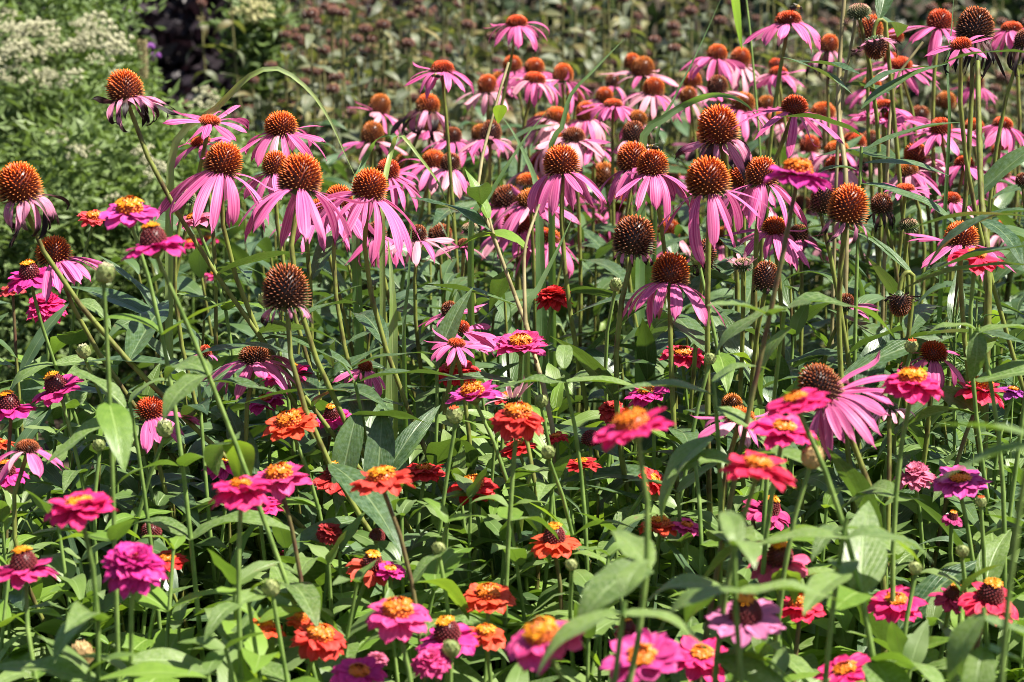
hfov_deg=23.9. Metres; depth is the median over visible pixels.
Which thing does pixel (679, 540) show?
leafy zinnia stem
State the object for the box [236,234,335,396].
leafy coneflower stem
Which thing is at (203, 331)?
leafy coneflower stem
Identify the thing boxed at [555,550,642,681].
leafy zinnia stem
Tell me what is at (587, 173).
leafy coneflower stem
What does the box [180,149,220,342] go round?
leafy coneflower stem
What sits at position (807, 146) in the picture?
coneflower
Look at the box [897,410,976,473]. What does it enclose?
leafy coneflower stem
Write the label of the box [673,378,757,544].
leafy zinnia stem
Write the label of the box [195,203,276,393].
leafy coneflower stem
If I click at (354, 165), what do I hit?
bee balm
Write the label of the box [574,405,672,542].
leafy zinnia stem
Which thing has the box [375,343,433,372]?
leafy coneflower stem
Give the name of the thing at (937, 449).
zinnia
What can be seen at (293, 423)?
zinnia
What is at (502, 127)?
leafy coneflower stem
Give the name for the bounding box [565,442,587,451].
leafy zinnia stem
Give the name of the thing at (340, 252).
leafy coneflower stem
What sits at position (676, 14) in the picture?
bee balm
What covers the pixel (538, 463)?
leafy coneflower stem
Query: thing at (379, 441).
leafy shoot
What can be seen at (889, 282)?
leafy coneflower stem
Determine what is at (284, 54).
bee balm
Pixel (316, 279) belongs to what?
leafy coneflower stem
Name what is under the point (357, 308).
grass blade
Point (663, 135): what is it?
leafy coneflower stem
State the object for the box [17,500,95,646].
grass blade
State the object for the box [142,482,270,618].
leafy coneflower stem
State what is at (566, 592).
grass blade
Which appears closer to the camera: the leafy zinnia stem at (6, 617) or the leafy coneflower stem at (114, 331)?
the leafy zinnia stem at (6, 617)
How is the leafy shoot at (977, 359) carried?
on the ground at (824, 14)
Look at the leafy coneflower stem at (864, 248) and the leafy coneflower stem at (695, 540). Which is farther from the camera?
the leafy coneflower stem at (864, 248)
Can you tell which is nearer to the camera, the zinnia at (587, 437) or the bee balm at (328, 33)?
the zinnia at (587, 437)
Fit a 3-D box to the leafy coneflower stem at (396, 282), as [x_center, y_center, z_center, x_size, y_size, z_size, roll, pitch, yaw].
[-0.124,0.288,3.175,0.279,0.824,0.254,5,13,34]
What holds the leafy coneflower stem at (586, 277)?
on the ground at (824, 14)
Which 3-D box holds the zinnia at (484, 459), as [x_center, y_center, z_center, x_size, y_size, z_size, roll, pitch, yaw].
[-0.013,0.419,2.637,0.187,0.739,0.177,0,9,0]
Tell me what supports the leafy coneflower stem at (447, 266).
on the ground at (824, 14)
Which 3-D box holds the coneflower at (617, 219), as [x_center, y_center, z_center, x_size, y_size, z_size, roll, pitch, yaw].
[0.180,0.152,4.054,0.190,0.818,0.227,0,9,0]
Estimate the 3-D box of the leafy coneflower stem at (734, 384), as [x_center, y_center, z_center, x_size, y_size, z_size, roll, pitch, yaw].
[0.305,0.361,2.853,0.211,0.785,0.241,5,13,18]
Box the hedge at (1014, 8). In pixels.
[291,0,1023,147]
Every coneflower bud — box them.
[127,189,325,514]
[420,222,504,466]
[665,251,756,505]
[798,3,882,435]
[829,218,918,543]
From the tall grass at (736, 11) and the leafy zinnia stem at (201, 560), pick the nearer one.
the leafy zinnia stem at (201, 560)
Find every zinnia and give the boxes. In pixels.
[0,209,110,450]
[0,286,59,617]
[0,292,93,595]
[0,390,66,681]
[0,438,65,620]
[0,459,56,624]
[0,488,207,681]
[0,545,58,681]
[6,259,106,551]
[31,370,143,647]
[63,541,202,681]
[95,195,298,681]
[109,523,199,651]
[113,549,190,679]
[120,221,346,681]
[151,238,220,366]
[160,212,273,470]
[163,458,260,623]
[173,272,259,442]
[179,236,238,344]
[186,496,283,680]
[204,475,272,678]
[210,617,286,675]
[221,461,326,675]
[248,361,334,583]
[249,392,312,559]
[259,551,283,604]
[262,407,353,621]
[275,523,357,680]
[283,403,371,528]
[286,612,317,679]
[290,623,347,675]
[294,550,392,676]
[313,459,363,562]
[324,429,356,540]
[329,655,387,681]
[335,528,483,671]
[349,464,480,681]
[357,561,430,679]
[365,596,432,681]
[368,651,388,664]
[398,360,504,533]
[404,463,444,560]
[410,645,451,681]
[415,615,480,681]
[444,582,517,681]
[446,379,563,602]
[447,473,521,613]
[455,400,605,681]
[468,623,558,681]
[477,391,522,507]
[490,284,574,446]
[492,330,572,543]
[499,439,602,666]
[505,616,584,681]
[508,522,620,681]
[529,431,589,583]
[551,457,651,670]
[563,467,684,666]
[573,386,706,509]
[573,400,643,531]
[577,407,674,681]
[580,429,675,574]
[599,628,687,681]
[613,618,641,681]
[622,514,694,681]
[646,450,796,681]
[651,345,726,640]
[651,517,728,602]
[667,157,832,681]
[670,413,840,599]
[672,635,728,681]
[704,593,786,681]
[708,507,856,650]
[723,495,789,671]
[726,541,819,681]
[728,553,749,672]
[763,388,944,681]
[782,593,826,681]
[812,652,870,681]
[831,366,946,672]
[867,584,928,625]
[883,362,1023,635]
[885,376,1005,634]
[889,461,964,656]
[895,247,1012,642]
[907,510,1017,681]
[921,583,962,671]
[932,464,1021,681]
[944,577,1018,681]
[952,385,1022,586]
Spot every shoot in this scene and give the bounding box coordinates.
[47,368,175,628]
[77,342,294,601]
[240,334,462,528]
[339,287,512,531]
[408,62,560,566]
[495,345,651,570]
[536,559,712,681]
[621,362,786,636]
[655,510,851,681]
[712,292,894,581]
[759,517,931,681]
[779,57,959,450]
[824,214,1023,586]
[898,49,1023,626]
[926,322,1023,598]
[937,423,1023,681]
[946,607,1023,681]
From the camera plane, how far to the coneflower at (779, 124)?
3.99 m
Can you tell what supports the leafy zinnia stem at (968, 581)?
on the ground at (824, 14)
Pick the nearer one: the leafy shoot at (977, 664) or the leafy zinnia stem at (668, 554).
the leafy shoot at (977, 664)
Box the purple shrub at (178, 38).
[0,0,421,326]
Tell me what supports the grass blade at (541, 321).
on the ground at (824, 14)
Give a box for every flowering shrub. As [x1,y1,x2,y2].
[0,0,172,434]
[0,8,233,432]
[0,71,415,468]
[196,0,318,141]
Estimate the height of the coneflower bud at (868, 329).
0.910 m
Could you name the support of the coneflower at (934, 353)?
on the ground at (824, 14)
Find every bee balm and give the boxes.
[178,0,318,398]
[208,0,347,150]
[222,33,323,393]
[231,0,321,147]
[231,81,368,173]
[232,43,344,299]
[240,0,350,131]
[240,1,323,163]
[245,2,353,140]
[245,143,356,337]
[249,0,334,140]
[249,87,278,156]
[253,0,324,129]
[254,0,360,117]
[255,30,365,214]
[260,0,372,141]
[266,25,366,165]
[268,0,386,160]
[268,7,358,339]
[277,0,402,157]
[277,38,376,298]
[278,0,334,81]
[284,0,314,129]
[293,0,401,309]
[294,0,398,130]
[296,8,390,322]
[301,112,443,363]
[304,34,434,397]
[307,69,424,308]
[309,0,409,135]
[312,0,406,105]
[314,72,360,335]
[315,0,365,110]
[315,40,388,284]
[316,24,378,172]
[320,7,409,129]
[322,1,411,154]
[322,2,401,157]
[323,0,420,156]
[327,0,441,200]
[331,9,447,279]
[334,0,413,87]
[334,0,425,161]
[339,0,426,309]
[339,2,436,113]
[344,0,423,113]
[346,0,402,157]
[347,26,449,199]
[348,11,459,206]
[350,0,422,120]
[350,2,366,109]
[353,8,445,207]
[355,0,478,234]
[358,0,420,126]
[358,2,493,278]
[366,0,451,120]
[376,101,533,281]
[378,117,496,249]
[387,0,420,108]
[388,10,449,137]
[389,32,505,285]
[395,5,550,290]
[405,104,483,205]
[408,20,519,276]
[409,6,447,113]
[410,0,529,233]
[417,86,514,182]
[419,0,502,121]
[423,23,500,183]
[432,0,524,186]
[432,22,516,259]
[436,0,534,195]
[440,42,532,119]
[443,105,590,270]
[448,0,493,180]
[448,6,538,141]
[451,0,530,130]
[454,0,524,126]
[459,148,547,287]
[465,57,505,160]
[469,0,545,114]
[469,17,562,153]
[487,0,588,167]
[492,128,547,286]
[494,0,591,121]
[501,52,560,143]
[502,2,572,137]
[505,35,602,288]
[522,28,638,345]
[526,0,635,309]
[533,3,584,116]
[537,35,677,339]
[537,76,638,310]
[539,0,648,309]
[549,0,647,169]
[554,0,644,138]
[557,44,692,346]
[557,59,621,135]
[560,79,626,340]
[565,0,639,90]
[565,0,655,295]
[566,0,655,111]
[573,0,684,146]
[580,3,704,111]
[582,0,688,212]
[592,45,658,141]
[595,0,658,137]
[598,1,709,225]
[600,21,704,381]
[620,40,746,275]
[625,5,687,160]
[628,25,687,145]
[630,0,655,107]
[636,72,704,380]
[647,38,786,335]
[648,21,690,167]
[651,0,689,137]
[654,0,740,142]
[655,98,764,234]
[657,15,757,370]
[658,0,728,85]
[660,0,762,160]
[661,0,737,174]
[661,0,752,216]
[673,0,779,130]
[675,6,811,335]
[695,0,785,153]
[699,60,819,332]
[700,1,821,214]
[723,0,796,105]
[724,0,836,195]
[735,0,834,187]
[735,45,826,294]
[736,1,830,133]
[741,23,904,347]
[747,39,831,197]
[747,40,776,120]
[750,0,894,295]
[757,0,858,145]
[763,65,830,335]
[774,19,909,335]
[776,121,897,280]
[778,0,850,93]
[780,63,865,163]
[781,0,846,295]
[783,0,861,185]
[786,136,926,275]
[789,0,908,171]
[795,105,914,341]
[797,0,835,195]
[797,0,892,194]
[799,0,849,118]
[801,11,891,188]
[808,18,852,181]
[821,0,909,148]
[824,0,855,104]
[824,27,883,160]
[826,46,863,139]
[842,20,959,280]
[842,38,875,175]
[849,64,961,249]
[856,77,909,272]
[868,170,1020,300]
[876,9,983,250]
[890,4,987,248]
[893,109,947,329]
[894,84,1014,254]
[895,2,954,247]
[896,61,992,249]
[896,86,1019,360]
[906,0,1017,128]
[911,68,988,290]
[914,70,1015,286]
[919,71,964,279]
[925,0,964,169]
[938,103,1021,280]
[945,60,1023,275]
[946,0,985,150]
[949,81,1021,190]
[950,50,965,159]
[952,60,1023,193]
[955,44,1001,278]
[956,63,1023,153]
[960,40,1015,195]
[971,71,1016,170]
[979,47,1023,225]
[982,0,1020,116]
[987,17,1023,123]
[989,0,1023,112]
[995,43,1021,113]
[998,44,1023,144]
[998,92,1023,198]
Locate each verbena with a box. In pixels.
[123,8,144,480]
[145,43,154,91]
[150,51,160,101]
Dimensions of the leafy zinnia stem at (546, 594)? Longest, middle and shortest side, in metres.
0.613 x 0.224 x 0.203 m
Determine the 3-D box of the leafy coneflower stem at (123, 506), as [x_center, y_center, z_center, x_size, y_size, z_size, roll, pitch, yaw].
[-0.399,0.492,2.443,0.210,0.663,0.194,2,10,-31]
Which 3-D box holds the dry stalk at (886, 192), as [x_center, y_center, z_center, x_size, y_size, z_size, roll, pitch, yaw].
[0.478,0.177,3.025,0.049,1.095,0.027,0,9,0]
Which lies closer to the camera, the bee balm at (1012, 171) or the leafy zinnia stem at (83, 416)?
the leafy zinnia stem at (83, 416)
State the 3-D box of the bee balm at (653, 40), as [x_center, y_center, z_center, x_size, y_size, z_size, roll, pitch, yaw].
[0.176,-0.133,5.154,0.341,1.032,0.270,5,10,28]
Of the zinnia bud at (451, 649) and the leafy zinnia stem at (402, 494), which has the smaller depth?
the zinnia bud at (451, 649)
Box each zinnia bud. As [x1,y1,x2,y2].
[32,439,139,636]
[56,261,134,681]
[62,343,149,613]
[66,418,173,681]
[71,640,94,664]
[245,578,319,681]
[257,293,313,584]
[408,405,489,595]
[429,541,508,674]
[441,639,460,681]
[488,394,577,592]
[514,444,637,675]
[563,277,658,578]
[565,558,577,667]
[610,597,665,681]
[652,353,716,580]
[674,466,739,632]
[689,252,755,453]
[718,445,855,681]
[839,337,939,588]
[847,561,948,667]
[950,545,982,639]
[963,495,1023,679]
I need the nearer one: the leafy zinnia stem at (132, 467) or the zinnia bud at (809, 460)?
the zinnia bud at (809, 460)
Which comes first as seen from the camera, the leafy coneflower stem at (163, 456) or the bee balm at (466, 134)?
the leafy coneflower stem at (163, 456)
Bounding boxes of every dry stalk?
[830,19,856,348]
[836,0,848,525]
[878,41,923,438]
[975,60,991,514]
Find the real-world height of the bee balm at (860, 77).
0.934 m
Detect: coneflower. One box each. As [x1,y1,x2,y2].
[0,161,363,598]
[0,438,109,662]
[23,234,257,562]
[56,105,248,497]
[91,68,445,531]
[109,346,358,593]
[127,135,251,426]
[134,395,274,624]
[156,140,407,592]
[196,344,272,560]
[207,110,382,552]
[229,149,410,451]
[239,152,552,581]
[260,263,494,675]
[270,198,415,405]
[281,184,417,509]
[299,359,427,515]
[315,167,503,555]
[324,94,450,398]
[336,120,427,365]
[345,93,441,395]
[345,221,476,404]
[349,320,497,537]
[361,148,469,352]
[372,158,435,482]
[378,224,454,402]
[395,121,476,401]
[395,152,460,406]
[400,14,557,293]
[404,59,473,391]
[408,127,501,432]
[418,301,487,425]
[420,377,540,666]
[424,328,493,565]
[425,152,520,331]
[427,119,569,413]
[427,223,519,318]
[427,236,501,435]
[455,74,525,360]
[459,184,563,405]
[460,172,538,433]
[465,211,557,415]
[466,124,533,450]
[482,71,518,326]
[485,183,579,406]
[493,55,535,286]
[496,57,593,287]
[496,106,610,412]
[496,132,627,400]
[497,71,569,397]
[498,143,655,484]
[502,174,600,333]
[504,151,626,459]
[506,227,622,343]
[523,111,583,409]
[531,90,592,407]
[533,126,634,439]
[537,62,591,368]
[547,109,666,455]
[547,214,673,606]
[556,101,615,371]
[559,141,733,446]
[561,149,733,420]
[561,252,725,608]
[564,98,632,451]
[568,136,625,412]
[569,76,713,343]
[569,219,612,408]
[570,195,607,409]
[573,161,631,388]
[574,86,657,408]
[577,238,764,639]
[581,120,705,400]
[588,155,797,579]
[591,53,637,349]
[591,196,632,375]
[592,74,646,342]
[596,56,686,338]
[611,218,690,459]
[635,164,705,252]
[653,103,795,554]
[657,86,716,362]
[657,132,706,346]
[660,72,714,259]
[660,74,747,345]
[669,44,765,346]
[675,94,843,483]
[687,226,748,309]
[691,406,793,609]
[697,47,802,378]
[699,91,808,322]
[702,156,834,528]
[710,260,850,614]
[711,215,860,509]
[719,167,775,449]
[720,204,776,310]
[721,392,775,603]
[723,10,820,400]
[745,95,773,332]
[748,66,851,351]
[753,111,805,247]
[759,194,817,341]
[761,76,896,337]
[767,58,875,327]
[769,224,832,371]
[773,33,869,310]
[777,135,828,324]
[778,101,859,364]
[784,182,953,621]
[797,351,976,657]
[802,402,915,656]
[809,186,937,509]
[810,140,859,326]
[811,227,870,323]
[812,132,935,322]
[814,293,878,410]
[815,14,963,372]
[817,0,975,358]
[820,155,971,317]
[823,28,962,335]
[832,183,932,452]
[846,111,939,315]
[848,52,973,366]
[849,51,896,260]
[849,99,912,402]
[849,130,896,316]
[865,193,963,423]
[867,91,956,301]
[873,164,946,360]
[873,220,1019,544]
[880,340,979,588]
[884,8,970,412]
[886,156,987,335]
[888,142,1006,366]
[892,105,930,242]
[897,138,961,303]
[898,117,1023,445]
[905,6,1023,510]
[921,173,1023,422]
[925,35,1023,482]
[931,192,973,441]
[941,220,1006,335]
[942,29,1023,432]
[950,76,1022,282]
[963,21,1023,392]
[963,118,1002,387]
[963,144,1022,301]
[965,172,1021,294]
[971,199,1023,442]
[973,116,1023,383]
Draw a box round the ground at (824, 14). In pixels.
[0,0,1023,472]
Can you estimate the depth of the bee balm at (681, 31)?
7.32 m
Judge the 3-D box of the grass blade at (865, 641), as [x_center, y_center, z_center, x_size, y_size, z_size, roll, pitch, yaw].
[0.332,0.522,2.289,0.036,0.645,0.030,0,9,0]
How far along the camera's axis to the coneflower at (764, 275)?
2.56 m
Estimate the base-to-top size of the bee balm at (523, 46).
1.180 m
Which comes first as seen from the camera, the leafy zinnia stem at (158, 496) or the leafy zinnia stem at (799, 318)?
the leafy zinnia stem at (158, 496)
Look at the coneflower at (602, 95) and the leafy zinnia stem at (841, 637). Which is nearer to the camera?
the leafy zinnia stem at (841, 637)
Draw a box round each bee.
[430,72,440,77]
[646,143,658,149]
[789,3,802,9]
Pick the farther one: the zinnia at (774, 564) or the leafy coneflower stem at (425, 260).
the leafy coneflower stem at (425, 260)
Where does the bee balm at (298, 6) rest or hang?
on the ground at (824, 14)
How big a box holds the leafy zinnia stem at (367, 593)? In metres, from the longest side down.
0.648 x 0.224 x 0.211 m
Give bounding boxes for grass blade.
[0,417,87,564]
[2,517,32,599]
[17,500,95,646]
[165,66,355,460]
[209,331,277,441]
[210,524,271,681]
[216,592,343,679]
[259,405,310,445]
[264,384,313,554]
[283,314,312,463]
[351,135,393,460]
[370,321,429,345]
[379,135,454,398]
[385,239,397,439]
[397,311,402,410]
[398,399,412,528]
[400,215,450,290]
[402,226,411,495]
[439,289,466,399]
[467,114,544,473]
[477,453,516,505]
[478,309,536,391]
[491,247,514,391]
[503,118,548,407]
[514,475,544,584]
[518,590,616,638]
[521,219,571,456]
[523,495,589,590]
[531,382,549,434]
[548,39,623,408]
[553,451,609,570]
[588,387,602,408]
[593,287,633,450]
[593,320,608,425]
[621,502,651,608]
[635,93,762,485]
[651,2,719,408]
[654,560,660,608]
[657,362,661,457]
[696,437,752,574]
[704,329,713,416]
[771,312,778,336]
[848,275,876,453]
[863,585,876,646]
[897,359,991,446]
[905,451,934,635]
[930,0,953,444]
[937,272,1008,420]
[1000,351,1023,509]
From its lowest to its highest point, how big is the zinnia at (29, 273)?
0.874 m
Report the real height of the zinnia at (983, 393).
0.784 m
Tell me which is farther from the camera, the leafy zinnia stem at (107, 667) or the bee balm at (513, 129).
the bee balm at (513, 129)
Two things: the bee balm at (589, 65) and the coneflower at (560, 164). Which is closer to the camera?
the coneflower at (560, 164)
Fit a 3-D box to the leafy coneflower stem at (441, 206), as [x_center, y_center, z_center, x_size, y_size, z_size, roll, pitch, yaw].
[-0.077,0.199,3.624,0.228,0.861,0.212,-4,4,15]
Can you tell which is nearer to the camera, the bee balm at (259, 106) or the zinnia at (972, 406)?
the zinnia at (972, 406)
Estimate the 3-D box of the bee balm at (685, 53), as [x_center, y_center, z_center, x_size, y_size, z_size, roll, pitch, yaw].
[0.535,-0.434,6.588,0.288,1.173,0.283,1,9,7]
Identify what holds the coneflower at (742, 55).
on the ground at (824, 14)
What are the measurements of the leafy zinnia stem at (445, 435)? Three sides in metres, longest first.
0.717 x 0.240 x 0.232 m
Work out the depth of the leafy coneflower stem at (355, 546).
2.30 m
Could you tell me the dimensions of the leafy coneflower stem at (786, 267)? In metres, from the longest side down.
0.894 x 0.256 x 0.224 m
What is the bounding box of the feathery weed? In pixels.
[927,289,1023,546]
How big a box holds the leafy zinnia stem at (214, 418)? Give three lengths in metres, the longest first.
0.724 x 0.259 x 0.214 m
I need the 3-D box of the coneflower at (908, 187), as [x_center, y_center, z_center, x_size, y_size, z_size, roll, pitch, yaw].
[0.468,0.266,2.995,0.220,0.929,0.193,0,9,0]
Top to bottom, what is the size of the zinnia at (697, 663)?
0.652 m
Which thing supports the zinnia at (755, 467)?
on the ground at (824, 14)
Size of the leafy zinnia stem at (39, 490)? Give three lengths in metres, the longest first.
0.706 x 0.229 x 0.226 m
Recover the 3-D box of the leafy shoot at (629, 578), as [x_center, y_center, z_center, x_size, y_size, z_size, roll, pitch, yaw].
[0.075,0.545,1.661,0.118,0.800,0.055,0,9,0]
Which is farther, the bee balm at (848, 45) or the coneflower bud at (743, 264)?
the bee balm at (848, 45)
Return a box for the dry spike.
[136,39,148,79]
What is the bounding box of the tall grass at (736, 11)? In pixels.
[731,0,765,316]
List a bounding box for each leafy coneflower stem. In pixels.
[0,303,75,642]
[0,408,53,553]
[0,439,70,633]
[0,558,51,675]
[19,435,133,636]
[64,442,143,582]
[67,497,222,646]
[68,531,184,633]
[75,473,209,624]
[85,322,213,477]
[91,430,202,576]
[98,256,201,466]
[108,402,190,585]
[108,576,223,677]
[115,357,163,392]
[116,256,219,401]
[128,500,244,657]
[130,403,257,589]
[133,409,224,592]
[137,518,210,677]
[139,492,228,681]
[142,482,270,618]
[148,405,277,589]
[149,212,280,436]
[151,355,264,477]
[157,322,201,383]
[161,507,282,630]
[162,397,292,602]
[165,141,255,393]
[173,304,268,422]
[179,547,278,681]
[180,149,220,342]
[189,148,260,423]
[191,172,287,427]
[193,216,298,396]
[193,365,267,481]
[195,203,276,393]
[200,383,267,533]
[207,200,315,380]
[207,233,262,397]
[213,192,315,425]
[217,181,324,415]
[218,353,266,426]
[220,260,258,375]
[221,193,348,474]
[221,228,290,351]
[225,254,318,436]
[225,433,335,561]
[233,237,337,474]
[234,175,338,362]
[235,197,331,419]
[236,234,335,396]
[239,285,360,494]
[243,310,314,474]
[252,210,369,459]
[254,249,377,382]
[256,252,403,407]
[257,253,418,435]
[259,237,315,383]
[259,354,373,566]
[260,229,344,339]
[260,276,439,476]
[267,372,347,485]
[270,192,362,350]
[288,232,351,382]
[292,359,348,490]
[296,142,372,340]
[297,119,350,381]
[298,179,370,371]
[307,250,434,484]
[313,510,412,611]
[314,392,375,569]
[316,518,368,624]
[318,163,378,403]
[318,360,386,458]
[323,256,368,321]
[329,243,431,431]
[332,267,455,464]
[334,563,483,606]
[337,533,425,617]
[345,244,446,483]
[360,529,436,550]
[362,131,432,358]
[366,217,433,357]
[369,153,436,280]
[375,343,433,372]
[382,301,503,505]
[387,244,498,447]
[388,196,473,385]
[388,205,431,355]
[391,211,435,356]
[398,126,464,397]
[398,244,438,388]
[398,483,431,497]
[403,193,492,447]
[403,212,465,391]
[409,272,501,411]
[415,201,505,394]
[416,226,492,364]
[418,274,503,467]
[421,533,538,664]
[422,156,503,359]
[423,138,507,352]
[424,271,535,473]
[427,121,512,358]
[434,136,504,336]
[451,220,478,281]
[452,277,556,492]
[459,106,530,407]
[460,242,575,370]
[475,247,514,361]
[480,507,532,613]
[488,204,594,421]
[489,162,530,314]
[502,456,601,572]
[511,506,650,677]
[512,312,630,457]
[517,492,638,652]
[531,317,611,412]
[532,387,603,415]
[546,389,642,521]
[548,240,634,422]
[549,347,685,570]
[549,478,650,578]
[555,203,611,412]
[556,208,622,411]
[560,133,634,387]
[565,538,667,679]
[588,389,667,571]
[597,318,686,482]
[600,226,690,465]
[604,235,656,400]
[610,197,733,460]
[611,460,706,577]
[612,130,692,364]
[619,233,731,411]
[619,319,710,458]
[621,300,721,491]
[625,103,690,362]
[630,217,705,379]
[630,220,733,456]
[631,209,712,379]
[638,516,758,668]
[651,479,722,573]
[656,538,794,619]
[659,281,768,559]
[665,322,713,430]
[673,312,789,494]
[674,326,819,499]
[677,161,773,345]
[690,340,745,475]
[697,375,805,556]
[716,268,795,401]
[717,209,835,348]
[725,245,837,365]
[725,594,834,647]
[736,190,818,343]
[738,473,851,595]
[739,156,813,331]
[742,355,843,444]
[745,366,836,509]
[752,121,825,347]
[757,133,822,303]
[759,152,853,340]
[769,273,842,468]
[769,301,836,349]
[770,248,837,354]
[782,176,870,335]
[782,214,829,325]
[782,270,888,490]
[784,505,805,656]
[785,346,799,472]
[786,211,838,338]
[786,305,836,366]
[788,468,937,626]
[793,214,861,309]
[794,472,874,524]
[797,124,859,290]
[803,225,899,353]
[806,217,880,358]
[806,285,894,372]
[807,383,886,516]
[812,280,896,365]
[812,281,894,456]
[817,323,858,334]
[825,202,895,321]
[826,191,930,317]
[826,361,870,449]
[827,190,915,332]
[828,231,920,325]
[836,317,894,357]
[841,447,930,565]
[848,183,930,443]
[848,223,934,322]
[855,539,983,681]
[857,306,966,446]
[867,123,952,306]
[867,257,994,487]
[869,301,918,373]
[879,493,987,648]
[887,211,935,317]
[888,576,910,586]
[895,184,957,263]
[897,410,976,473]
[901,176,962,287]
[904,425,999,575]
[911,496,1022,628]
[912,356,1009,469]
[916,269,995,295]
[916,415,1005,552]
[919,517,1023,666]
[925,218,954,302]
[925,312,1021,455]
[926,460,1023,567]
[928,368,1013,546]
[930,414,1023,526]
[934,501,1023,635]
[935,260,995,365]
[935,294,1021,359]
[938,224,1014,442]
[938,225,1023,445]
[943,332,1008,432]
[947,180,1023,376]
[948,431,1005,507]
[949,492,1023,681]
[956,280,1023,357]
[960,133,1004,360]
[964,220,1023,320]
[974,141,1023,364]
[981,217,1023,387]
[985,200,1023,319]
[992,150,1023,323]
[995,179,1023,352]
[997,496,1023,581]
[1000,356,1023,549]
[1001,293,1023,353]
[1006,266,1023,324]
[1007,557,1023,668]
[1009,216,1023,282]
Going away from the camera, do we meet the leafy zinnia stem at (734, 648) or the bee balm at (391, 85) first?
the leafy zinnia stem at (734, 648)
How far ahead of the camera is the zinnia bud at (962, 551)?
2.08 m
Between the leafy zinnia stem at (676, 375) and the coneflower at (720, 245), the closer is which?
the leafy zinnia stem at (676, 375)
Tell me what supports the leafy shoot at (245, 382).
on the ground at (824, 14)
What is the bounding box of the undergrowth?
[245,296,995,560]
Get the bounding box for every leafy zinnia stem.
[0,355,64,543]
[0,359,46,535]
[0,390,72,601]
[0,452,59,642]
[0,485,58,609]
[0,490,129,659]
[0,500,95,681]
[0,506,53,636]
[0,512,70,623]
[0,556,62,673]
[2,645,46,681]
[3,431,67,576]
[3,638,23,647]
[6,592,56,625]
[7,399,69,642]
[7,610,47,652]
[10,377,135,601]
[11,594,122,681]
[17,422,106,632]
[19,436,111,607]
[29,541,113,673]
[30,457,107,642]
[37,636,147,681]
[42,347,133,640]
[48,350,133,598]
[51,563,144,669]
[59,364,200,588]
[60,514,200,681]
[78,632,122,681]
[89,358,291,537]
[93,670,140,681]
[101,464,149,620]
[101,466,219,623]
[101,648,178,681]
[105,505,206,681]
[108,603,215,678]
[109,435,280,657]
[117,419,155,474]
[118,535,232,681]
[134,589,164,631]
[138,454,208,591]
[161,497,258,628]
[162,407,264,591]
[178,632,267,681]
[181,352,229,399]
[187,610,254,650]
[188,648,228,681]
[203,548,304,681]
[209,578,284,681]
[214,601,302,681]
[254,396,348,557]
[254,516,334,647]
[261,405,324,571]
[265,545,333,676]
[267,367,361,515]
[279,512,364,627]
[279,558,417,681]
[303,488,351,557]
[304,529,416,678]
[310,435,390,624]
[331,551,440,681]
[332,549,423,650]
[338,307,415,405]
[344,499,430,533]
[347,491,432,623]
[348,470,435,608]
[349,462,468,608]
[353,498,521,681]
[353,499,508,680]
[372,587,459,681]
[400,381,480,530]
[401,353,479,489]
[403,494,514,669]
[407,641,444,681]
[411,414,506,541]
[414,445,575,676]
[416,467,535,653]
[419,335,537,463]
[425,362,518,471]
[427,375,462,434]
[428,393,462,411]
[432,369,533,570]
[433,494,609,681]
[435,406,567,528]
[441,420,541,597]
[442,516,582,677]
[452,489,502,573]
[459,409,546,545]
[460,361,492,473]
[479,578,566,681]
[480,383,602,521]
[489,342,591,456]
[498,363,600,512]
[506,663,528,681]
[507,455,614,655]
[528,487,639,644]
[528,542,619,681]
[529,555,567,600]
[538,614,569,681]
[540,422,653,575]
[548,602,618,681]
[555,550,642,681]
[557,412,627,495]
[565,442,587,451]
[570,528,610,571]
[573,596,665,681]
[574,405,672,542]
[575,453,620,556]
[575,512,684,681]
[597,363,699,638]
[602,555,637,656]
[625,462,732,681]
[629,492,714,639]
[639,431,812,637]
[650,448,740,583]
[659,506,717,575]
[660,349,725,460]
[660,362,758,517]
[666,446,787,667]
[672,404,775,638]
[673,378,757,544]
[680,566,793,667]
[680,672,692,681]
[686,370,786,489]
[695,476,809,601]
[695,608,727,645]
[703,413,831,615]
[703,486,774,534]
[708,363,836,577]
[709,531,854,657]
[728,647,771,665]
[751,635,780,662]
[763,304,821,493]
[768,396,829,529]
[771,647,830,681]
[775,448,852,565]
[775,503,857,671]
[781,563,868,664]
[785,431,857,624]
[786,487,897,671]
[795,530,841,632]
[799,551,877,592]
[800,509,928,649]
[801,335,898,446]
[805,512,889,652]
[806,322,860,372]
[809,361,884,562]
[833,356,884,483]
[833,444,876,478]
[836,479,914,559]
[847,495,950,651]
[854,393,947,576]
[864,314,956,455]
[867,420,886,483]
[867,435,962,588]
[870,403,939,446]
[875,370,964,636]
[886,621,911,654]
[887,619,928,679]
[902,507,1023,668]
[903,446,1022,576]
[915,584,949,681]
[921,565,998,654]
[937,431,1023,629]
[940,669,947,681]
[944,494,977,546]
[945,588,1023,681]
[948,449,1023,592]
[956,310,1023,464]
[969,482,1017,573]
[983,639,1018,681]
[987,514,1023,662]
[992,617,1023,675]
[997,618,1023,681]
[998,393,1023,441]
[1009,462,1023,585]
[1010,354,1023,510]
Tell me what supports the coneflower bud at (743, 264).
on the ground at (824, 14)
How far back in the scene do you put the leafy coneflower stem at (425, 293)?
3.15 m
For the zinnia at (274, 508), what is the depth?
2.33 m
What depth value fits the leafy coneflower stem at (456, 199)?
3.44 m
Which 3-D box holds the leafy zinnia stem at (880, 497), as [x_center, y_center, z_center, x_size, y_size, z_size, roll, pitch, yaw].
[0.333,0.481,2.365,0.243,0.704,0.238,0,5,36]

